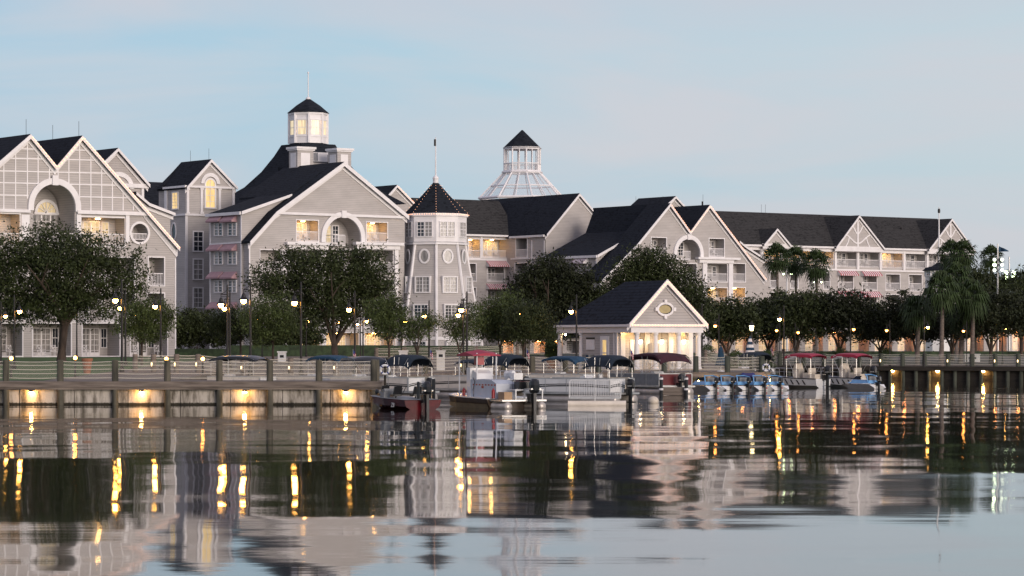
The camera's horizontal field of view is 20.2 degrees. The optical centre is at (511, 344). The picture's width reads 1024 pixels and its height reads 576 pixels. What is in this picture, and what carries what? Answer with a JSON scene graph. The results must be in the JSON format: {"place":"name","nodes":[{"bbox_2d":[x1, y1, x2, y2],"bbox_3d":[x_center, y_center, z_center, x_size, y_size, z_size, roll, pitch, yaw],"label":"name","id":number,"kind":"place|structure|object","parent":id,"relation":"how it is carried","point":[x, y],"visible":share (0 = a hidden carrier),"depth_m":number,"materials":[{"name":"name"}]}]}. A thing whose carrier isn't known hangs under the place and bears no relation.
{"place":"outdoors","nodes":[
{"label":"outdoors","id":0,"kind":"place"},
{"bbox_2d":[0,357,195,380],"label":"lawn","id":1,"kind":"structure","parent":0,"point":[44,360],"depth_m":203.14,"materials":[{"name":"green plant"}]},
{"bbox_2d":[0,213,159,360],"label":"oak tree","id":2,"kind":"object","parent":1,"relation":"on","point":[46,286],"visible":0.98,"depth_m":220.81,"materials":[{"name":"green plant"}]},
{"bbox_2d":[0,380,1023,575],"bbox_3d":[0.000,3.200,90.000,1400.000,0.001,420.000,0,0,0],"label":"water","id":3,"kind":"structure","parent":0,"point":[909,478],"depth_m":63.97,"materials":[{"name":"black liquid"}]},
{"bbox_2d":[207,355,276,379],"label":"pontoon boat","id":4,"kind":"object","parent":3,"relation":"on","point":[250,358],"visible":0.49,"depth_m":167.75,"materials":[{"name":"metal"}]},
{"bbox_2d":[174,380,378,402],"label":"pier deck","id":5,"kind":"structure","parent":3,"relation":"in","point":[277,380],"depth_m":155.03,"materials":[{"name":"wood"}]},
{"bbox_2d":[276,350,355,379],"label":"pontoon boat","id":6,"kind":"object","parent":3,"relation":"on","point":[337,358],"visible":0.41,"depth_m":170.06,"materials":[{"name":"metal"}]},
{"bbox_2d":[322,356,387,379],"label":"pontoon boat","id":7,"kind":"object","parent":3,"relation":"on","point":[355,359],"visible":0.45,"depth_m":166.66,"materials":[{"name":"metal"}]},
{"bbox_2d":[330,350,438,398],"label":"pontoon boat","id":8,"kind":"object","parent":3,"relation":"on","point":[410,382],"visible":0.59,"depth_m":163.10,"materials":[{"name":"metal"}]},
{"bbox_2d":[370,381,440,409],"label":"bass boat","id":9,"kind":"object","parent":3,"relation":"on","point":[388,398],"visible":0.95,"depth_m":140.54,"materials":[{"name":"red plastic"}]},
{"bbox_2d":[430,348,530,396],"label":"pontoon boat","id":10,"kind":"object","parent":3,"relation":"on","point":[445,385],"visible":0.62,"depth_m":171.36,"materials":[{"name":"metal"}]},
{"bbox_2d":[448,350,546,408],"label":"work boat","id":11,"kind":"object","parent":3,"relation":"on","point":[485,389],"visible":0.94,"depth_m":143.53,"materials":[{"name":"metal"}]},
{"bbox_2d":[523,356,602,377],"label":"pontoon boat","id":12,"kind":"object","parent":3,"relation":"on","point":[574,360],"visible":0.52,"depth_m":181.51,"materials":[{"name":"metal"}]},
{"bbox_2d":[522,349,638,401],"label":"pontoon boat","id":13,"kind":"object","parent":3,"relation":"on","point":[556,389],"visible":0.84,"depth_m":158.48,"materials":[{"name":"metal"}]},
{"bbox_2d":[568,380,625,405],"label":"railed float","id":14,"kind":"object","parent":3,"relation":"on","point":[596,403],"visible":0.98,"depth_m":148.98,"materials":[{"name":"metal"}]},
{"bbox_2d":[608,353,694,393],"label":"pontoon boat","id":15,"kind":"object","parent":3,"relation":"on","point":[646,383],"visible":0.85,"depth_m":184.61,"materials":[{"name":"metal"}]},
{"bbox_2d":[659,376,687,395],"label":"wooden landing","id":16,"kind":"object","parent":3,"relation":"in","point":[673,390],"visible":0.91,"depth_m":177.50,"materials":[{"name":"brown wood"}]},
{"bbox_2d":[688,375,724,390],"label":"speedboat","id":17,"kind":"object","parent":3,"relation":"on","point":[706,384],"visible":0.88,"depth_m":196.71,"materials":[{"name":"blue plastic"}]},
{"bbox_2d":[714,375,737,390],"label":"speedboat","id":18,"kind":"object","parent":3,"relation":"on","point":[730,381],"visible":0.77,"depth_m":197.02,"materials":[{"name":"blue paint"}]},
{"bbox_2d":[721,375,754,390],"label":"speedboat","id":19,"kind":"object","parent":3,"relation":"on","point":[746,381],"visible":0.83,"depth_m":197.03,"materials":[{"name":"blue paint"}]},
{"bbox_2d":[702,347,774,373],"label":"pontoon boat","id":20,"kind":"object","parent":3,"relation":"on","point":[767,356],"visible":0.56,"depth_m":222.63,"materials":[{"name":"metal"}]},
{"bbox_2d":[743,375,773,390],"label":"speedboat","id":21,"kind":"object","parent":3,"relation":"on","point":[759,383],"visible":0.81,"depth_m":197.09,"materials":[{"name":"blue paint"}]},
{"bbox_2d":[766,375,788,390],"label":"speedboat","id":22,"kind":"object","parent":3,"relation":"on","point":[776,383],"visible":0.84,"depth_m":197.57,"materials":[{"name":"blue paint"}]},
{"bbox_2d":[768,353,830,387],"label":"striped boat","id":23,"kind":"object","parent":3,"relation":"on","point":[799,378],"visible":0.92,"depth_m":209.35,"materials":[{"name":"white plastic"}]},
{"bbox_2d":[815,353,876,386],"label":"striped boat","id":24,"kind":"object","parent":3,"relation":"on","point":[846,376],"visible":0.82,"depth_m":211.63,"materials":[{"name":"metal"}]},
{"bbox_2d":[842,374,885,388],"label":"speedboat","id":25,"kind":"object","parent":3,"relation":"on","point":[876,379],"visible":0.87,"depth_m":204.21,"materials":[{"name":"blue paint"}]},
{"bbox_2d":[736,366,1023,380],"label":"dock edge","id":26,"kind":"object","parent":3,"relation":"in","point":[1002,373],"visible":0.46,"depth_m":253.18,"materials":[{"name":"wood"}]},
{"bbox_2d":[708,353,1023,366],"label":"railing","id":27,"kind":"object","parent":26,"relation":"on","point":[902,361],"visible":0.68,"depth_m":254.92,"materials":[{"name":"grey"}]},
{"bbox_2d":[0,0,1023,277],"label":"sky","id":28,"kind":"structure","parent":0,"point":[875,108],"materials":[{"name":"blue"}]},
{"bbox_2d":[44,352,1023,380],"bbox_3d":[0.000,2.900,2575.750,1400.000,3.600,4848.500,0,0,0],"label":"ground","id":29,"kind":"structure","parent":0,"point":[129,376],"depth_m":214.32,"materials":[{"name":"concrete"}]},
{"bbox_2d":[0,134,179,357],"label":"hotel wing","id":30,"kind":"structure","parent":29,"relation":"on","point":[81,180],"depth_m":249.71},
{"bbox_2d":[33,214,57,244],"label":"door","id":31,"kind":"structure","parent":30,"relation":"in","point":[50,217],"depth_m":250.06,"materials":[{"name":"white paint"}]},
{"bbox_2d":[33,199,58,214],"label":"fan window","id":32,"kind":"structure","parent":30,"relation":"in","point":[43,207],"depth_m":250.00,"materials":[{"name":"glass"}]},
{"bbox_2d":[111,279,123,371],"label":"street lamp","id":33,"kind":"object","parent":29,"relation":"on","point":[115,297],"visible":0.99,"depth_m":177.94,"materials":[{"name":"brown metal"}]},
{"bbox_2d":[107,292,189,364],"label":"young tree","id":34,"kind":"object","parent":29,"relation":"on","point":[147,313],"visible":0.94,"depth_m":204.67,"materials":[{"name":"green plant"}]},
{"bbox_2d":[144,182,161,205],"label":"hotel wing","id":35,"kind":"structure","parent":29,"relation":"on","point":[151,195],"depth_m":347.76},
{"bbox_2d":[151,288,162,368],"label":"street lamp","id":36,"kind":"object","parent":29,"relation":"on","point":[154,304],"visible":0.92,"depth_m":187.95,"materials":[{"name":"brown metal"}]},
{"bbox_2d":[0,380,383,404],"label":"sea wall","id":37,"kind":"structure","parent":29,"relation":"on","point":[176,393],"depth_m":151.20,"materials":[{"name":"concrete"}]},
{"bbox_2d":[0,360,376,380],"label":"rope fence","id":38,"kind":"object","parent":37,"relation":"on","point":[167,370],"visible":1,"depth_m":151.34,"materials":[{"name":"beige"}]},
{"bbox_2d":[156,151,237,348],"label":"tower house","id":39,"kind":"structure","parent":29,"relation":"on","point":[192,194],"depth_m":326.26,"materials":[{"name":"white paint"}]},
{"bbox_2d":[193,231,203,251],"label":"window","id":40,"kind":"structure","parent":39,"relation":"in","point":[198,236],"depth_m":325.90,"materials":[{"name":"white paint"}]},
{"bbox_2d":[193,258,203,279],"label":"window","id":41,"kind":"structure","parent":39,"relation":"in","point":[198,264],"depth_m":325.90,"materials":[{"name":"glass"}]},
{"bbox_2d":[193,287,203,307],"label":"window","id":42,"kind":"structure","parent":39,"relation":"in","point":[198,292],"depth_m":325.90,"materials":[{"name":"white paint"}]},
{"bbox_2d":[204,178,216,208],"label":"arched window","id":43,"kind":"structure","parent":39,"relation":"in","point":[209,193],"depth_m":326.77,"materials":[{"name":"glass"}]},
{"bbox_2d":[175,349,225,358],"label":"hedge","id":44,"kind":"object","parent":29,"relation":"on","point":[204,353],"visible":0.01,"depth_m":236.12,"materials":[{"name":"green plant"}]},
{"bbox_2d":[176,306,245,348],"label":"dark bush","id":45,"kind":"object","parent":29,"relation":"on","point":[190,333],"visible":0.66,"depth_m":261.31,"materials":[{"name":"green plant"}]},
{"bbox_2d":[216,284,229,372],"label":"street lamp","id":46,"kind":"object","parent":29,"relation":"on","point":[220,303],"visible":0.94,"depth_m":179.44,"materials":[{"name":"brown metal"}]},
{"bbox_2d":[196,304,255,354],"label":"young tree","id":47,"kind":"object","parent":29,"relation":"on","point":[219,322],"visible":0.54,"depth_m":239.34,"materials":[{"name":"green plant"}]},
{"bbox_2d":[239,279,252,375],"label":"street lamp","id":48,"kind":"object","parent":29,"relation":"on","point":[243,298],"visible":0.95,"depth_m":179.74,"materials":[{"name":"brown metal"}]},
{"bbox_2d":[132,354,360,375],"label":"rope fence","id":49,"kind":"object","parent":29,"relation":"on","point":[153,358],"visible":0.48,"depth_m":178.18,"materials":[{"name":"beige"}]},
{"bbox_2d":[228,289,306,363],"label":"young tree","id":50,"kind":"object","parent":29,"relation":"on","point":[282,327],"visible":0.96,"depth_m":211.27,"materials":[{"name":"green plant"}]},
{"bbox_2d":[248,318,327,344],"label":"dark bush","id":51,"kind":"object","parent":29,"relation":"on","point":[316,339],"visible":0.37,"depth_m":257.63,"materials":[{"name":"green plant"}]},
{"bbox_2d":[290,282,303,374],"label":"street lamp","id":52,"kind":"object","parent":29,"relation":"on","point":[294,300],"visible":0.95,"depth_m":179.74,"materials":[{"name":"brown metal"}]},
{"bbox_2d":[205,162,408,348],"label":"hotel wing","id":53,"kind":"structure","parent":29,"relation":"on","point":[324,205],"depth_m":313.89,"materials":[{"name":"wood"}]},
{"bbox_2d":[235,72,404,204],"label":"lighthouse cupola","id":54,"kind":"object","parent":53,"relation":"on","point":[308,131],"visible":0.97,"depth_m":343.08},
{"bbox_2d":[310,119,320,135],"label":"window","id":55,"kind":"structure","parent":54,"relation":"in","point":[315,125],"depth_m":343.21,"materials":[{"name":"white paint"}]},
{"bbox_2d":[228,345,393,355],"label":"hedge","id":56,"kind":"object","parent":29,"relation":"on","point":[318,350],"depth_m":256.12,"materials":[{"name":"green plant"}]},
{"bbox_2d":[236,238,416,361],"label":"oak tree","id":57,"kind":"object","parent":29,"relation":"on","point":[330,292],"visible":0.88,"depth_m":227.04,"materials":[{"name":"green plant"}]},
{"bbox_2d":[345,291,355,373],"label":"street lamp","id":58,"kind":"object","parent":29,"relation":"on","point":[348,307],"visible":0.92,"depth_m":189.95,"materials":[{"name":"brown metal"}]},
{"bbox_2d":[356,287,414,356],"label":"young tree","id":59,"kind":"object","parent":29,"relation":"on","point":[377,323],"visible":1,"depth_m":204.66,"materials":[{"name":"green plant"}]},
{"bbox_2d":[375,185,414,246],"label":"hotel wing","id":60,"kind":"structure","parent":29,"relation":"on","point":[397,192],"depth_m":375.58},
{"bbox_2d":[391,310,443,370],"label":"young tree","id":61,"kind":"object","parent":29,"relation":"on","point":[427,323],"visible":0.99,"depth_m":204.65,"materials":[{"name":"green plant"}]},
{"bbox_2d":[399,137,482,345],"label":"lighthouse tower","id":62,"kind":"structure","parent":29,"relation":"on","point":[437,273],"depth_m":318.95,"materials":[{"name":"wood"}]},
{"bbox_2d":[415,276,430,292],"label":"window","id":63,"kind":"structure","parent":62,"relation":"in","point":[422,283],"depth_m":318.27,"materials":[{"name":"white paint"}]},
{"bbox_2d":[441,276,457,292],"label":"window","id":64,"kind":"structure","parent":62,"relation":"in","point":[449,284],"depth_m":318.43,"materials":[{"name":"white paint"}]},
{"bbox_2d":[443,304,459,318],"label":"window","id":65,"kind":"structure","parent":62,"relation":"in","point":[448,309],"depth_m":317.88,"materials":[{"name":"white paint"}]},
{"bbox_2d":[394,346,502,355],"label":"hedge","id":66,"kind":"object","parent":29,"relation":"on","point":[454,350],"depth_m":262.12,"materials":[{"name":"green plant"}]},
{"bbox_2d":[374,344,544,357],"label":"rope fence","id":67,"kind":"object","parent":29,"relation":"on","point":[376,350],"visible":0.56,"depth_m":249.31,"materials":[{"name":"beige"}]},
{"bbox_2d":[411,198,510,345],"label":"hotel wing","id":68,"kind":"structure","parent":29,"relation":"on","point":[487,225],"depth_m":392.71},
{"bbox_2d":[355,356,567,374],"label":"rope fence","id":69,"kind":"object","parent":29,"relation":"on","point":[533,366],"visible":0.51,"depth_m":199.67,"materials":[{"name":"beige"}]},
{"bbox_2d":[436,293,495,370],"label":"young tree","id":70,"kind":"object","parent":29,"relation":"on","point":[456,332],"visible":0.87,"depth_m":210.00,"materials":[{"name":"green plant"}]},
{"bbox_2d":[468,284,529,368],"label":"young tree","id":71,"kind":"object","parent":29,"relation":"on","point":[491,327],"visible":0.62,"depth_m":214.47,"materials":[{"name":"green plant"}]},
{"bbox_2d":[488,293,565,370],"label":"young tree","id":72,"kind":"object","parent":29,"relation":"on","point":[525,323],"visible":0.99,"depth_m":211.54,"materials":[{"name":"green plant"}]},
{"bbox_2d":[495,333,578,352],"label":"arcade building","id":73,"kind":"structure","parent":29,"relation":"on","point":[570,347],"depth_m":336.46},
{"bbox_2d":[489,193,593,299],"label":"hotel wing","id":74,"kind":"structure","parent":29,"relation":"on","point":[546,224],"depth_m":390.41,"materials":[{"name":"wood"}]},
{"bbox_2d":[478,130,560,199],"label":"glass cupola","id":75,"kind":"object","parent":74,"relation":"on","point":[521,140],"visible":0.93,"depth_m":418.48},
{"bbox_2d":[542,333,557,357],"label":"conifer shrub","id":76,"kind":"object","parent":29,"relation":"on","point":[551,349],"visible":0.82,"depth_m":231.86,"materials":[{"name":"green plant"}]},
{"bbox_2d":[498,247,605,354],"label":"magnolia tree","id":77,"kind":"object","parent":29,"relation":"on","point":[558,287],"visible":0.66,"depth_m":261.34,"materials":[{"name":"green plant"}]},
{"bbox_2d":[396,369,769,383],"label":"quay edge","id":78,"kind":"object","parent":29,"relation":"on","point":[695,375],"visible":0.06,"depth_m":199.68,"materials":[{"name":"concrete"}]},
{"bbox_2d":[457,292,467,373],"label":"street lamp","id":79,"kind":"object","parent":78,"relation":"on","point":[460,307],"visible":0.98,"depth_m":187.95,"materials":[{"name":"brown metal"}]},
{"bbox_2d":[554,279,707,369],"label":"boathouse","id":80,"kind":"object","parent":29,"relation":"on","point":[635,317],"visible":0.91,"depth_m":224.69,"materials":[{"name":"grey"}]},
{"bbox_2d":[600,336,609,368],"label":"window","id":81,"kind":"structure","parent":80,"relation":"in","point":[604,340],"depth_m":225.19,"materials":[{"name":"glass"}]},
{"bbox_2d":[581,242,728,338],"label":"broad tree","id":82,"kind":"object","parent":29,"relation":"on","point":[642,268],"visible":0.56,"depth_m":261.02,"materials":[{"name":"green plant"}]},
{"bbox_2d":[545,201,766,351],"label":"hotel wing","id":83,"kind":"structure","parent":29,"relation":"on","point":[714,248],"depth_m":377.22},
{"bbox_2d":[631,196,684,206],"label":"roof","id":84,"kind":"structure","parent":83,"relation":"part of","point":[674,201],"depth_m":406.31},
{"bbox_2d":[568,356,764,371],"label":"railing","id":85,"kind":"object","parent":29,"relation":"on","point":[696,366],"visible":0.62,"depth_m":200.49,"materials":[{"name":"beige"}]},
{"bbox_2d":[703,293,772,353],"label":"dark tree","id":86,"kind":"object","parent":29,"relation":"on","point":[737,319],"visible":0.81,"depth_m":267.52,"materials":[{"name":"green plant"}]},
{"bbox_2d":[732,286,795,349],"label":"dark tree","id":87,"kind":"object","parent":29,"relation":"on","point":[761,303],"visible":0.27,"depth_m":275.25,"materials":[{"name":"green plant"}]},
{"bbox_2d":[757,281,835,362],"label":"dark tree","id":88,"kind":"object","parent":29,"relation":"on","point":[794,312],"visible":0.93,"depth_m":269.08,"materials":[{"name":"green plant"}]},
{"bbox_2d":[799,280,885,352],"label":"dark tree","id":89,"kind":"object","parent":29,"relation":"on","point":[844,310],"visible":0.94,"depth_m":268.69,"materials":[{"name":"green plant"}]},
{"bbox_2d":[715,204,975,307],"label":"hotel wing","id":90,"kind":"structure","parent":29,"relation":"on","point":[880,256],"depth_m":410.55,"materials":[{"name":"wood"}]},
{"bbox_2d":[708,323,1023,352],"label":"arcade building","id":91,"kind":"structure","parent":29,"relation":"on","point":[823,345],"depth_m":346.29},
{"bbox_2d":[848,291,914,352],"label":"dark tree","id":92,"kind":"object","parent":29,"relation":"on","point":[880,336],"visible":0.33,"depth_m":273.27,"materials":[{"name":"green plant"}]},
{"bbox_2d":[755,351,1023,356],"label":"hedge","id":93,"kind":"object","parent":29,"relation":"on","point":[936,353],"depth_m":286.12,"materials":[{"name":"green plant"}]},
{"bbox_2d":[870,287,957,360],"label":"dark tree","id":94,"kind":"object","parent":29,"relation":"on","point":[893,317],"visible":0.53,"depth_m":267.12,"materials":[{"name":"green plant"}]},
{"bbox_2d":[898,294,937,364],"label":"palm tree","id":95,"kind":"object","parent":29,"relation":"on","point":[914,317],"visible":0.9,"depth_m":261.41,"materials":[{"name":"green plant"}]},
{"bbox_2d":[922,209,949,350],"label":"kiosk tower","id":96,"kind":"structure","parent":29,"relation":"on","point":[929,271],"depth_m":329.05,"materials":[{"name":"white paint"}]},
{"bbox_2d":[919,270,963,365],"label":"palm tree","id":97,"kind":"object","parent":29,"relation":"on","point":[942,300],"visible":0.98,"depth_m":257.43,"materials":[{"name":"green plant"}]},
{"bbox_2d":[944,305,970,363],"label":"palm tree","id":98,"kind":"object","parent":29,"relation":"on","point":[953,325],"visible":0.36,"depth_m":263.78,"materials":[{"name":"green plant"}]},
{"bbox_2d":[943,261,972,356],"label":"palm tree","id":99,"kind":"object","parent":29,"relation":"on","point":[956,270],"visible":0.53,"depth_m":284.56,"materials":[{"name":"green plant"}]},
{"bbox_2d":[929,282,994,360],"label":"dark tree","id":100,"kind":"object","parent":29,"relation":"on","point":[952,345],"visible":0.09,"depth_m":271.58,"materials":[{"name":"green plant"}]},
{"bbox_2d":[953,278,991,363],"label":"palm tree","id":101,"kind":"object","parent":29,"relation":"on","point":[973,301],"visible":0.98,"depth_m":258.42,"materials":[{"name":"green plant"}]},
{"bbox_2d":[950,274,1023,363],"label":"dark tree","id":102,"kind":"object","parent":29,"relation":"on","point":[1005,316],"visible":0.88,"depth_m":260.95,"materials":[{"name":"green plant"}]},
{"bbox_2d":[993,244,1008,350],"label":"floodlight mast","id":103,"kind":"object","parent":29,"relation":"on","point":[1001,249],"visible":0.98,"depth_m":289.92,"materials":[{"name":"metal"}]},
{"bbox_2d":[999,265,1023,355],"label":"dark tree","id":104,"kind":"object","parent":29,"relation":"on","point":[1020,274],"visible":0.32,"depth_m":284.37,"materials":[{"name":"green plant"}]},
{"label":"far lawn","id":105,"kind":"structure","parent":0,"visible":0},
{"bbox_2d":[759,241,794,350],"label":"palm tree","id":106,"kind":"object","parent":105,"relation":"on","point":[775,265],"visible":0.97,"depth_m":304.65,"materials":[{"name":"green plant"}]},
{"bbox_2d":[781,244,810,350],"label":"palm tree","id":107,"kind":"object","parent":105,"relation":"on","point":[794,270],"visible":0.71,"depth_m":311.42,"materials":[{"name":"green plant"}]},
{"bbox_2d":[799,248,833,350],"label":"palm tree","id":108,"kind":"object","parent":105,"relation":"on","point":[816,271],"visible":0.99,"depth_m":307.47,"materials":[{"name":"green plant"}]},
{"bbox_2d":[933,238,966,350],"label":"palm tree","id":109,"kind":"object","parent":105,"relation":"on","point":[942,250],"visible":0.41,"depth_m":299.69,"materials":[{"name":"green plant"}]},
{"bbox_2d":[945,238,978,350],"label":"palm tree","id":110,"kind":"object","parent":105,"relation":"on","point":[963,258],"visible":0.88,"depth_m":291.39,"materials":[{"name":"green plant"}]},
{"bbox_2d":[959,261,1020,350],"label":"dark tree","id":111,"kind":"object","parent":105,"relation":"on","point":[980,274],"visible":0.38,"depth_m":298.65,"materials":[{"name":"green plant"}]},
{"bbox_2d":[977,243,1004,330],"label":"palm tree","id":112,"kind":"object","parent":105,"relation":"on","point":[990,250],"visible":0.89,"depth_m":329.60,"materials":[{"name":"green plant"}]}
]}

